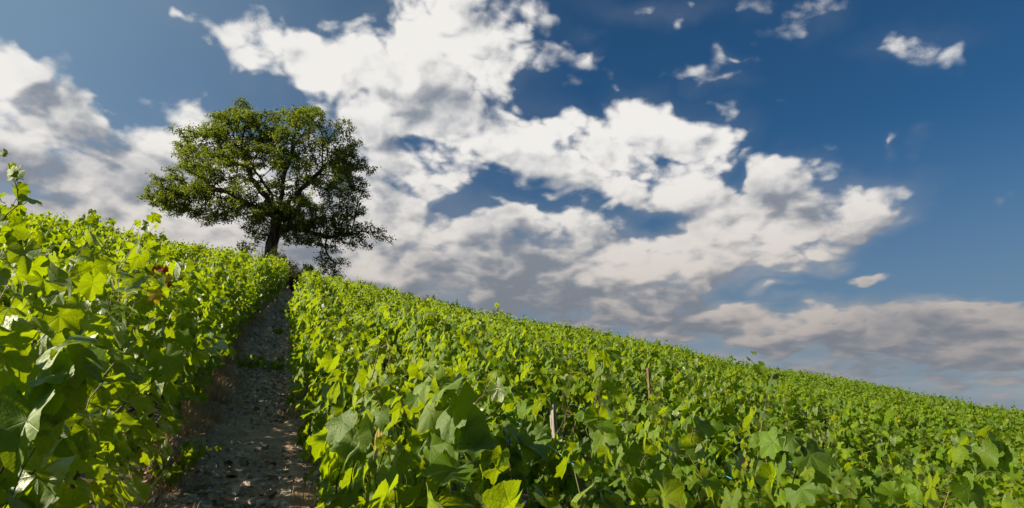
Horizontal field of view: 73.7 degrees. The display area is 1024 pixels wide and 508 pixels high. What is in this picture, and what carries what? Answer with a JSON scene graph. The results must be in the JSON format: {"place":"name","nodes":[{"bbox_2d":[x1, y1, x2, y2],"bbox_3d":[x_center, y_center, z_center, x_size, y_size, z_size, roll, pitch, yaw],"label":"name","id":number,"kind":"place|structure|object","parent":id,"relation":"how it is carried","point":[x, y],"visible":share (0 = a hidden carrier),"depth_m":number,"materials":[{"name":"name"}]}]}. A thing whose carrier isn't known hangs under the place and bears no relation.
{"place":"outdoors","nodes":[
{"label":"outdoors","id":0,"kind":"place"},
{"bbox_2d":[90,281,321,507],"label":"path","id":1,"kind":"structure","parent":0,"point":[274,439],"depth_m":5.87,"materials":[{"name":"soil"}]},
{"bbox_2d":[80,292,877,507],"bbox_3d":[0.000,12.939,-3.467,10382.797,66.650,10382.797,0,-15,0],"label":"ground","id":2,"kind":"structure","parent":0,"point":[525,496],"depth_m":6.71,"materials":[{"name":"soil"}]},
{"bbox_2d":[0,256,49,306],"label":"grapevine","id":3,"kind":"object","parent":2,"relation":"on","point":[5,301],"visible":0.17,"depth_m":4.84,"materials":[{"name":"green plant"}]},
{"bbox_2d":[0,214,83,263],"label":"grapevine","id":4,"kind":"object","parent":2,"relation":"on","point":[56,247],"visible":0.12,"depth_m":9.63,"materials":[{"name":"green plant"}]},
{"bbox_2d":[0,243,83,347],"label":"grapevine","id":5,"kind":"object","parent":2,"relation":"on","point":[35,296],"visible":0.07,"depth_m":5.46,"materials":[{"name":"green plant"}]},
{"bbox_2d":[22,210,70,248],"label":"grapevine","id":6,"kind":"object","parent":2,"relation":"on","point":[62,226],"visible":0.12,"depth_m":12.70,"materials":[{"name":"green plant"}]},
{"bbox_2d":[0,227,108,507],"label":"grapevine","id":7,"kind":"object","parent":2,"relation":"on","point":[43,401],"visible":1,"depth_m":1.42,"materials":[{"name":"green plant"}]},
{"bbox_2d":[27,222,84,253],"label":"grapevine","id":8,"kind":"object","parent":2,"relation":"on","point":[54,238],"visible":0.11,"depth_m":10.31,"materials":[{"name":"green plant"}]},
{"bbox_2d":[48,222,115,259],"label":"grapevine","id":9,"kind":"object","parent":2,"relation":"on","point":[77,231],"visible":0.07,"depth_m":11.45,"materials":[{"name":"green plant"}]},
{"bbox_2d":[10,209,186,507],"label":"grapevine","id":10,"kind":"object","parent":2,"relation":"on","point":[145,429],"visible":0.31,"depth_m":3.38,"materials":[{"name":"green plant"}]},
{"bbox_2d":[0,148,227,507],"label":"grapevine","id":11,"kind":"object","parent":2,"relation":"on","point":[90,431],"visible":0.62,"depth_m":2.75,"materials":[{"name":"green plant"}]},
{"bbox_2d":[100,233,132,264],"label":"grapevine","id":12,"kind":"object","parent":2,"relation":"on","point":[112,250],"visible":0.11,"depth_m":12.50,"materials":[{"name":"green plant"}]},
{"bbox_2d":[37,222,196,501],"bbox_3d":[-2.547,0.742,4.401,0.974,1.895,1.205,5,-16,-17],"label":"grapevine","id":13,"kind":"object","parent":2,"relation":"on","point":[153,296],"visible":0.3,"depth_m":4.39,"materials":[{"name":"green plant"}]},
{"bbox_2d":[113,241,158,281],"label":"grapevine","id":14,"kind":"object","parent":2,"relation":"on","point":[120,255],"visible":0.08,"depth_m":10.09,"materials":[{"name":"green plant"}]},
{"bbox_2d":[103,237,235,417],"bbox_3d":[-2.713,0.741,5.449,0.996,1.979,1.238,5,-16,-17],"label":"grapevine","id":15,"kind":"object","parent":2,"relation":"on","point":[188,373],"visible":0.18,"depth_m":5.42,"materials":[{"name":"green plant"}]},
{"bbox_2d":[128,426,221,486],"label":"trailing shoot","id":16,"kind":"object","parent":2,"relation":"on","point":[190,453],"visible":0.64,"depth_m":4.60,"materials":[{"name":"green plant"}]},
{"bbox_2d":[156,270,225,428],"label":"grapevine","id":17,"kind":"object","parent":2,"relation":"on","point":[216,307],"visible":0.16,"depth_m":6.55,"materials":[{"name":"green plant"}]},
{"bbox_2d":[166,275,232,404],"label":"grapevine","id":18,"kind":"object","parent":2,"relation":"on","point":[218,329],"visible":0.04,"depth_m":7.64,"materials":[{"name":"green plant"}]},
{"bbox_2d":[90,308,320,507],"bbox_3d":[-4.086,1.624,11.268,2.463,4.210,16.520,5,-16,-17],"label":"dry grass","id":19,"kind":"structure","parent":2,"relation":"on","point":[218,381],"depth_m":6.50,"materials":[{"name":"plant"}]},
{"bbox_2d":[185,255,235,361],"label":"grapevine","id":20,"kind":"object","parent":2,"relation":"on","point":[227,322],"visible":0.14,"depth_m":8.45,"materials":[{"name":"green plant"}]},
{"bbox_2d":[183,248,246,374],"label":"grapevine","id":21,"kind":"object","parent":2,"relation":"on","point":[217,271],"visible":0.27,"depth_m":9.69,"materials":[{"name":"green plant"}]},
{"bbox_2d":[195,249,245,343],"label":"grapevine","id":22,"kind":"object","parent":2,"relation":"on","point":[237,301],"visible":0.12,"depth_m":10.48,"materials":[{"name":"green plant"}]},
{"bbox_2d":[212,259,247,335],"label":"grapevine","id":23,"kind":"object","parent":2,"relation":"on","point":[237,307],"visible":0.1,"depth_m":11.34,"materials":[{"name":"green plant"}]},
{"bbox_2d":[225,354,261,368],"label":"weed","id":24,"kind":"object","parent":2,"relation":"on","point":[251,360],"visible":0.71,"depth_m":10.38,"materials":[{"name":"green plant"}]},
{"bbox_2d":[233,281,256,330],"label":"grapevine","id":25,"kind":"object","parent":2,"relation":"on","point":[248,303],"visible":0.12,"depth_m":14.34,"materials":[{"name":"green plant"}]},
{"bbox_2d":[236,270,254,328],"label":"grapevine","id":26,"kind":"object","parent":2,"relation":"on","point":[251,289],"visible":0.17,"depth_m":13.49,"materials":[{"name":"green plant"}]},
{"bbox_2d":[243,274,264,326],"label":"grapevine","id":27,"kind":"object","parent":2,"relation":"on","point":[260,295],"visible":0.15,"depth_m":16.07,"materials":[{"name":"green plant"}]},
{"bbox_2d":[242,257,266,306],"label":"grapevine","id":28,"kind":"object","parent":2,"relation":"on","point":[257,269],"visible":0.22,"depth_m":18.12,"materials":[{"name":"green plant"}]},
{"bbox_2d":[245,265,266,313],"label":"grapevine","id":29,"kind":"object","parent":2,"relation":"on","point":[261,282],"visible":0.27,"depth_m":17.30,"materials":[{"name":"green plant"}]},
{"bbox_2d":[245,249,271,305],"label":"grapevine","id":30,"kind":"object","parent":2,"relation":"on","point":[268,265],"visible":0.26,"depth_m":19.31,"materials":[{"name":"green plant"}]},
{"bbox_2d":[242,255,275,310],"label":"grapevine","id":31,"kind":"object","parent":2,"relation":"on","point":[271,278],"visible":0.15,"depth_m":20.41,"materials":[{"name":"green plant"}]},
{"bbox_2d":[135,97,395,279],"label":"oak tree","id":32,"kind":"object","parent":2,"relation":"on","point":[180,199],"visible":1,"depth_m":41.22,"materials":[{"name":"green plant"}]},
{"bbox_2d":[257,355,288,369],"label":"weed","id":33,"kind":"object","parent":2,"relation":"on","point":[273,365],"visible":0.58,"depth_m":10.80,"materials":[{"name":"green plant"}]},
{"bbox_2d":[286,261,308,291],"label":"bush","id":34,"kind":"object","parent":2,"relation":"on","point":[294,276],"visible":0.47,"depth_m":36.73,"materials":[{"name":"green plant"}]},
{"bbox_2d":[284,294,322,346],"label":"grapevine","id":35,"kind":"object","parent":2,"relation":"on","point":[288,304],"visible":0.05,"depth_m":12.40,"materials":[{"name":"green plant"}]},
{"bbox_2d":[288,280,329,348],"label":"grapevine","id":36,"kind":"object","parent":2,"relation":"on","point":[301,295],"visible":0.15,"depth_m":11.45,"materials":[{"name":"green plant"}]},
{"bbox_2d":[288,284,344,353],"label":"grapevine","id":37,"kind":"object","parent":2,"relation":"on","point":[298,300],"visible":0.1,"depth_m":10.62,"materials":[{"name":"green plant"}]},
{"bbox_2d":[288,291,350,392],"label":"grapevine","id":38,"kind":"object","parent":2,"relation":"on","point":[328,311],"visible":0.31,"depth_m":8.66,"materials":[{"name":"green plant"}]},
{"bbox_2d":[287,285,356,364],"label":"grapevine","id":39,"kind":"object","parent":2,"relation":"on","point":[314,300],"visible":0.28,"depth_m":9.54,"materials":[{"name":"green plant"}]},
{"bbox_2d":[290,300,355,401],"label":"grapevine","id":40,"kind":"object","parent":2,"relation":"on","point":[306,337],"visible":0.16,"depth_m":7.48,"materials":[{"name":"green plant"}]},
{"bbox_2d":[286,306,373,421],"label":"grapevine","id":41,"kind":"object","parent":2,"relation":"on","point":[303,363],"visible":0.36,"depth_m":6.67,"materials":[{"name":"green plant"}]},
{"bbox_2d":[296,339,405,447],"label":"grapevine","id":42,"kind":"object","parent":2,"relation":"on","point":[311,389],"visible":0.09,"depth_m":5.66,"materials":[{"name":"green plant"}]},
{"bbox_2d":[295,323,407,488],"bbox_3d":[-1.085,1.218,4.703,0.773,1.550,1.413,5,-16,-17],"label":"grapevine","id":43,"kind":"object","parent":2,"relation":"on","point":[323,417],"visible":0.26,"depth_m":4.79,"materials":[{"name":"green plant"}]},
{"bbox_2d":[316,329,453,491],"bbox_3d":[-0.734,1.183,3.798,0.763,1.629,1.181,5,-16,-17],"label":"grapevine","id":44,"kind":"object","parent":2,"relation":"on","point":[329,363],"visible":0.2,"depth_m":3.88,"materials":[{"name":"green plant"}]},
{"bbox_2d":[366,297,409,369],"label":"grapevine","id":45,"kind":"object","parent":2,"relation":"on","point":[391,305],"visible":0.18,"depth_m":11.17,"materials":[{"name":"green plant"}]},
{"bbox_2d":[371,299,417,370],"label":"grapevine","id":46,"kind":"object","parent":2,"relation":"on","point":[377,330],"visible":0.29,"depth_m":10.28,"materials":[{"name":"green plant"}]},
{"bbox_2d":[311,343,504,507],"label":"grapevine","id":47,"kind":"object","parent":2,"relation":"on","point":[385,394],"visible":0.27,"depth_m":2.92,"materials":[{"name":"green plant"}]},
{"bbox_2d":[381,301,440,379],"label":"grapevine","id":48,"kind":"object","parent":2,"relation":"on","point":[386,325],"visible":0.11,"depth_m":9.66,"materials":[{"name":"green plant"}]},
{"bbox_2d":[386,298,451,419],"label":"grapevine","id":49,"kind":"object","parent":2,"relation":"on","point":[426,327],"visible":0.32,"depth_m":8.27,"materials":[{"name":"green plant"}]},
{"bbox_2d":[399,316,472,413],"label":"grapevine","id":50,"kind":"object","parent":2,"relation":"on","point":[410,348],"visible":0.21,"depth_m":7.39,"materials":[{"name":"green plant"}]},
{"bbox_2d":[306,330,592,507],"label":"grapevine","id":51,"kind":"object","parent":2,"relation":"on","point":[453,428],"visible":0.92,"depth_m":1.78,"materials":[{"name":"green plant"}]},
{"bbox_2d":[436,303,462,356],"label":"grapevine","id":52,"kind":"object","parent":2,"relation":"on","point":[447,314],"visible":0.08,"depth_m":12.19,"materials":[{"name":"green plant"}]},
{"bbox_2d":[427,316,497,487],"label":"grapevine","id":53,"kind":"object","parent":2,"relation":"on","point":[447,344],"visible":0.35,"depth_m":6.35,"materials":[{"name":"green plant"}]},
{"bbox_2d":[437,311,490,365],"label":"grapevine","id":54,"kind":"object","parent":2,"relation":"on","point":[466,320],"visible":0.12,"depth_m":11.12,"materials":[{"name":"green plant"}]},
{"bbox_2d":[456,309,507,380],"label":"grapevine","id":55,"kind":"object","parent":2,"relation":"on","point":[469,323],"visible":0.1,"depth_m":9.91,"materials":[{"name":"green plant"}]},
{"bbox_2d":[478,326,541,401],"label":"grapevine","id":56,"kind":"object","parent":2,"relation":"on","point":[533,334],"visible":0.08,"depth_m":9.03,"materials":[{"name":"green plant"}]},
{"bbox_2d":[452,326,568,507],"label":"grapevine","id":57,"kind":"object","parent":2,"relation":"on","point":[522,388],"visible":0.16,"depth_m":5.27,"materials":[{"name":"green plant"}]},
{"bbox_2d":[0,203,1023,435],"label":"vineyard foliage","id":58,"kind":"object","parent":2,"relation":"on","point":[370,293],"visible":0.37,"depth_m":25.38,"materials":[{"name":"green plant"}]},
{"bbox_2d":[465,302,605,507],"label":"grapevine","id":59,"kind":"object","parent":2,"relation":"on","point":[512,408],"visible":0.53,"depth_m":4.31,"materials":[{"name":"green plant"}]},
{"bbox_2d":[494,323,582,429],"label":"grapevine","id":60,"kind":"object","parent":2,"relation":"on","point":[529,378],"visible":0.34,"depth_m":8.02,"materials":[{"name":"green plant"}]},
{"bbox_2d":[523,320,569,392],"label":"grapevine","id":61,"kind":"object","parent":2,"relation":"on","point":[557,340],"visible":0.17,"depth_m":10.53,"materials":[{"name":"green plant"}]},
{"bbox_2d":[549,403,558,450],"bbox_3d":[0.314,1.602,4.614,0.046,1.172,0.117,26,-29,-58],"label":"wooden stake","id":62,"kind":"object","parent":2,"relation":"on","point":[553,422],"visible":0.35,"depth_m":4.73,"materials":[{"name":"grey wood"}]},
{"bbox_2d":[426,445,685,507],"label":"grapevine","id":63,"kind":"object","parent":2,"relation":"on","point":[502,494],"visible":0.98,"depth_m":1.56,"materials":[{"name":"green plant"}]},
{"bbox_2d":[505,336,615,484],"bbox_3d":[0.518,1.679,7.123,0.903,1.682,1.386,5,-16,-17],"label":"grapevine","id":64,"kind":"object","parent":2,"relation":"on","point":[563,361],"visible":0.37,"depth_m":7.00,"materials":[{"name":"green plant"}]},
{"bbox_2d":[548,321,581,351],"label":"grapevine","id":65,"kind":"object","parent":2,"relation":"on","point":[552,334],"visible":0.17,"depth_m":16.09,"materials":[{"name":"green plant"}]},
{"bbox_2d":[545,336,601,405],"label":"grapevine","id":66,"kind":"object","parent":2,"relation":"on","point":[577,348],"visible":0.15,"depth_m":9.91,"materials":[{"name":"green plant"}]},
{"bbox_2d":[551,334,598,362],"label":"grapevine","id":67,"kind":"object","parent":2,"relation":"on","point":[583,342],"visible":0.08,"depth_m":12.25,"materials":[{"name":"green plant"}]},
{"bbox_2d":[568,345,646,419],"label":"grapevine","id":68,"kind":"object","parent":2,"relation":"on","point":[619,369],"visible":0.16,"depth_m":8.47,"materials":[{"name":"green plant"}]},
{"bbox_2d":[547,360,674,495],"bbox_3d":[0.915,1.693,6.163,0.874,1.649,1.386,5,-16,-17],"label":"grapevine","id":69,"kind":"object","parent":2,"relation":"on","point":[615,380],"visible":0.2,"depth_m":6.40,"materials":[{"name":"green plant"}]},
{"bbox_2d":[597,331,658,398],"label":"grapevine","id":70,"kind":"object","parent":2,"relation":"on","point":[634,351],"visible":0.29,"depth_m":10.40,"materials":[{"name":"green plant"}]},
{"bbox_2d":[521,369,745,507],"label":"grapevine","id":71,"kind":"object","parent":2,"relation":"on","point":[610,479],"visible":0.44,"depth_m":3.48,"materials":[{"name":"green plant"}]},
{"bbox_2d":[612,360,703,432],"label":"grapevine","id":72,"kind":"object","parent":2,"relation":"on","point":[653,376],"visible":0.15,"depth_m":7.91,"materials":[{"name":"green plant"}]},
{"bbox_2d":[621,340,710,402],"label":"grapevine","id":73,"kind":"object","parent":2,"relation":"on","point":[667,373],"visible":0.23,"depth_m":9.39,"materials":[{"name":"green plant"}]},
{"bbox_2d":[606,382,731,507],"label":"grapevine","id":74,"kind":"object","parent":2,"relation":"on","point":[641,410],"visible":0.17,"depth_m":5.41,"materials":[{"name":"green plant"}]},
{"bbox_2d":[657,360,718,401],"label":"grapevine","id":75,"kind":"object","parent":2,"relation":"on","point":[686,373],"visible":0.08,"depth_m":11.00,"materials":[{"name":"green plant"}]},
{"bbox_2d":[641,376,763,491],"bbox_3d":[1.852,1.970,6.788,0.855,1.562,1.384,5,-16,-17],"label":"grapevine","id":76,"kind":"object","parent":2,"relation":"on","point":[714,412],"visible":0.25,"depth_m":6.50,"materials":[{"name":"green plant"}]},
{"bbox_2d":[670,374,760,447],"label":"grapevine","id":77,"kind":"object","parent":2,"relation":"on","point":[725,390],"visible":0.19,"depth_m":8.21,"materials":[{"name":"green plant"}]},
{"bbox_2d":[700,364,754,424],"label":"grapevine","id":78,"kind":"object","parent":2,"relation":"on","point":[731,378],"visible":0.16,"depth_m":10.00,"materials":[{"name":"green plant"}]},
{"bbox_2d":[583,347,872,507],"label":"grapevine","id":79,"kind":"object","parent":2,"relation":"on","point":[689,444],"visible":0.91,"depth_m":2.83,"materials":[{"name":"green plant"}]},
{"bbox_2d":[711,362,770,397],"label":"grapevine","id":80,"kind":"object","parent":2,"relation":"on","point":[744,372],"visible":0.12,"depth_m":15.16,"materials":[{"name":"green plant"}]},
{"bbox_2d":[667,413,858,507],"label":"grapevine","id":81,"kind":"object","parent":2,"relation":"on","point":[780,498],"visible":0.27,"depth_m":4.29,"materials":[{"name":"green plant"}]},
{"bbox_2d":[709,390,836,464],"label":"grapevine","id":82,"kind":"object","parent":2,"relation":"on","point":[775,414],"visible":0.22,"depth_m":7.33,"materials":[{"name":"green plant"}]},
{"bbox_2d":[729,373,830,433],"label":"grapevine","id":83,"kind":"object","parent":2,"relation":"on","point":[780,408],"visible":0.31,"depth_m":9.00,"materials":[{"name":"green plant"}]},
{"bbox_2d":[699,405,860,495],"bbox_3d":[2.228,2.008,5.829,0.896,1.473,1.387,5,-16,-17],"label":"grapevine","id":84,"kind":"object","parent":2,"relation":"on","point":[767,427],"visible":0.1,"depth_m":6.01,"materials":[{"name":"green plant"}]},
{"bbox_2d":[786,380,830,411],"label":"grapevine","id":85,"kind":"object","parent":2,"relation":"on","point":[820,399],"visible":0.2,"depth_m":14.76,"materials":[{"name":"green plant"}]},
{"bbox_2d":[782,386,841,413],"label":"grapevine","id":86,"kind":"object","parent":2,"relation":"on","point":[804,394],"visible":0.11,"depth_m":13.11,"materials":[{"name":"green plant"}]},
{"bbox_2d":[797,388,849,446],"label":"grapevine","id":87,"kind":"object","parent":2,"relation":"on","point":[809,402],"visible":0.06,"depth_m":10.24,"materials":[{"name":"green plant"}]},
{"bbox_2d":[782,393,881,481],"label":"grapevine","id":88,"kind":"object","parent":2,"relation":"on","point":[849,434],"visible":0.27,"depth_m":8.03,"materials":[{"name":"green plant"}]},
{"bbox_2d":[770,410,924,507],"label":"grapevine","id":89,"kind":"object","parent":2,"relation":"on","point":[861,445],"visible":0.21,"depth_m":6.29,"materials":[{"name":"green plant"}]},
{"bbox_2d":[791,418,929,507],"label":"grapevine","id":90,"kind":"object","parent":2,"relation":"on","point":[895,474],"visible":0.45,"depth_m":4.86,"materials":[{"name":"green plant"}]},
{"bbox_2d":[821,389,926,461],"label":"grapevine","id":91,"kind":"object","parent":2,"relation":"on","point":[884,419],"visible":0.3,"depth_m":8.65,"materials":[{"name":"green plant"}]},
{"bbox_2d":[725,454,1023,507],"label":"grapevine","id":92,"kind":"object","parent":2,"relation":"on","point":[889,494],"visible":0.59,"depth_m":3.04,"materials":[{"name":"green plant"}]},
{"bbox_2d":[746,425,1018,507],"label":"grapevine","id":93,"kind":"object","parent":2,"relation":"on","point":[812,460],"visible":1,"depth_m":2.05,"materials":[{"name":"green plant"}]},
{"bbox_2d":[847,400,920,447],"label":"grapevine","id":94,"kind":"object","parent":2,"relation":"on","point":[906,421],"visible":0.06,"depth_m":12.60,"materials":[{"name":"green plant"}]},
{"bbox_2d":[870,393,932,427],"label":"grapevine","id":95,"kind":"object","parent":2,"relation":"on","point":[925,412],"visible":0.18,"depth_m":14.75,"materials":[{"name":"green plant"}]},
{"bbox_2d":[829,410,975,499],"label":"grapevine","id":96,"kind":"object","parent":2,"relation":"on","point":[902,440],"visible":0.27,"depth_m":7.04,"materials":[{"name":"green plant"}]},
{"bbox_2d":[862,450,1023,507],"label":"grapevine","id":97,"kind":"object","parent":2,"relation":"on","point":[984,483],"visible":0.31,"depth_m":5.66,"materials":[{"name":"green plant"}]},
{"bbox_2d":[908,397,983,437],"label":"grapevine","id":98,"kind":"object","parent":2,"relation":"on","point":[934,418],"visible":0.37,"depth_m":14.06,"materials":[{"name":"green plant"}]},
{"bbox_2d":[900,416,1023,507],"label":"grapevine","id":99,"kind":"object","parent":2,"relation":"on","point":[952,432],"visible":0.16,"depth_m":7.85,"materials":[{"name":"green plant"}]},
{"bbox_2d":[904,459,1023,507],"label":"grapevine","id":100,"kind":"object","parent":2,"relation":"on","point":[1009,501],"visible":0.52,"depth_m":4.10,"materials":[{"name":"green plant"}]},
{"bbox_2d":[935,405,1002,434],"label":"grapevine","id":101,"kind":"object","parent":2,"relation":"on","point":[967,412],"visible":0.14,"depth_m":14.85,"materials":[{"name":"green plant"}]},
{"bbox_2d":[917,434,1023,507],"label":"grapevine","id":102,"kind":"object","parent":2,"relation":"on","point":[940,456],"visible":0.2,"depth_m":6.45,"materials":[{"name":"green plant"}]},
{"bbox_2d":[959,422,1023,451],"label":"grapevine","id":103,"kind":"object","parent":2,"relation":"on","point":[1014,445],"visible":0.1,"depth_m":12.91,"materials":[{"name":"green plant"}]},
{"bbox_2d":[976,407,1023,451],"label":"grapevine","id":104,"kind":"object","parent":2,"relation":"on","point":[999,427],"visible":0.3,"depth_m":14.14,"materials":[{"name":"green plant"}]},
{"bbox_2d":[1000,466,1023,499],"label":"grapevine","id":105,"kind":"object","parent":2,"relation":"on","point":[1016,481],"visible":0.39,"depth_m":5.18,"materials":[{"name":"green plant"}]},
{"bbox_2d":[0,0,1023,411],"label":"sky","id":106,"kind":"structure","parent":0,"point":[832,187],"materials":[{"name":"blue"}]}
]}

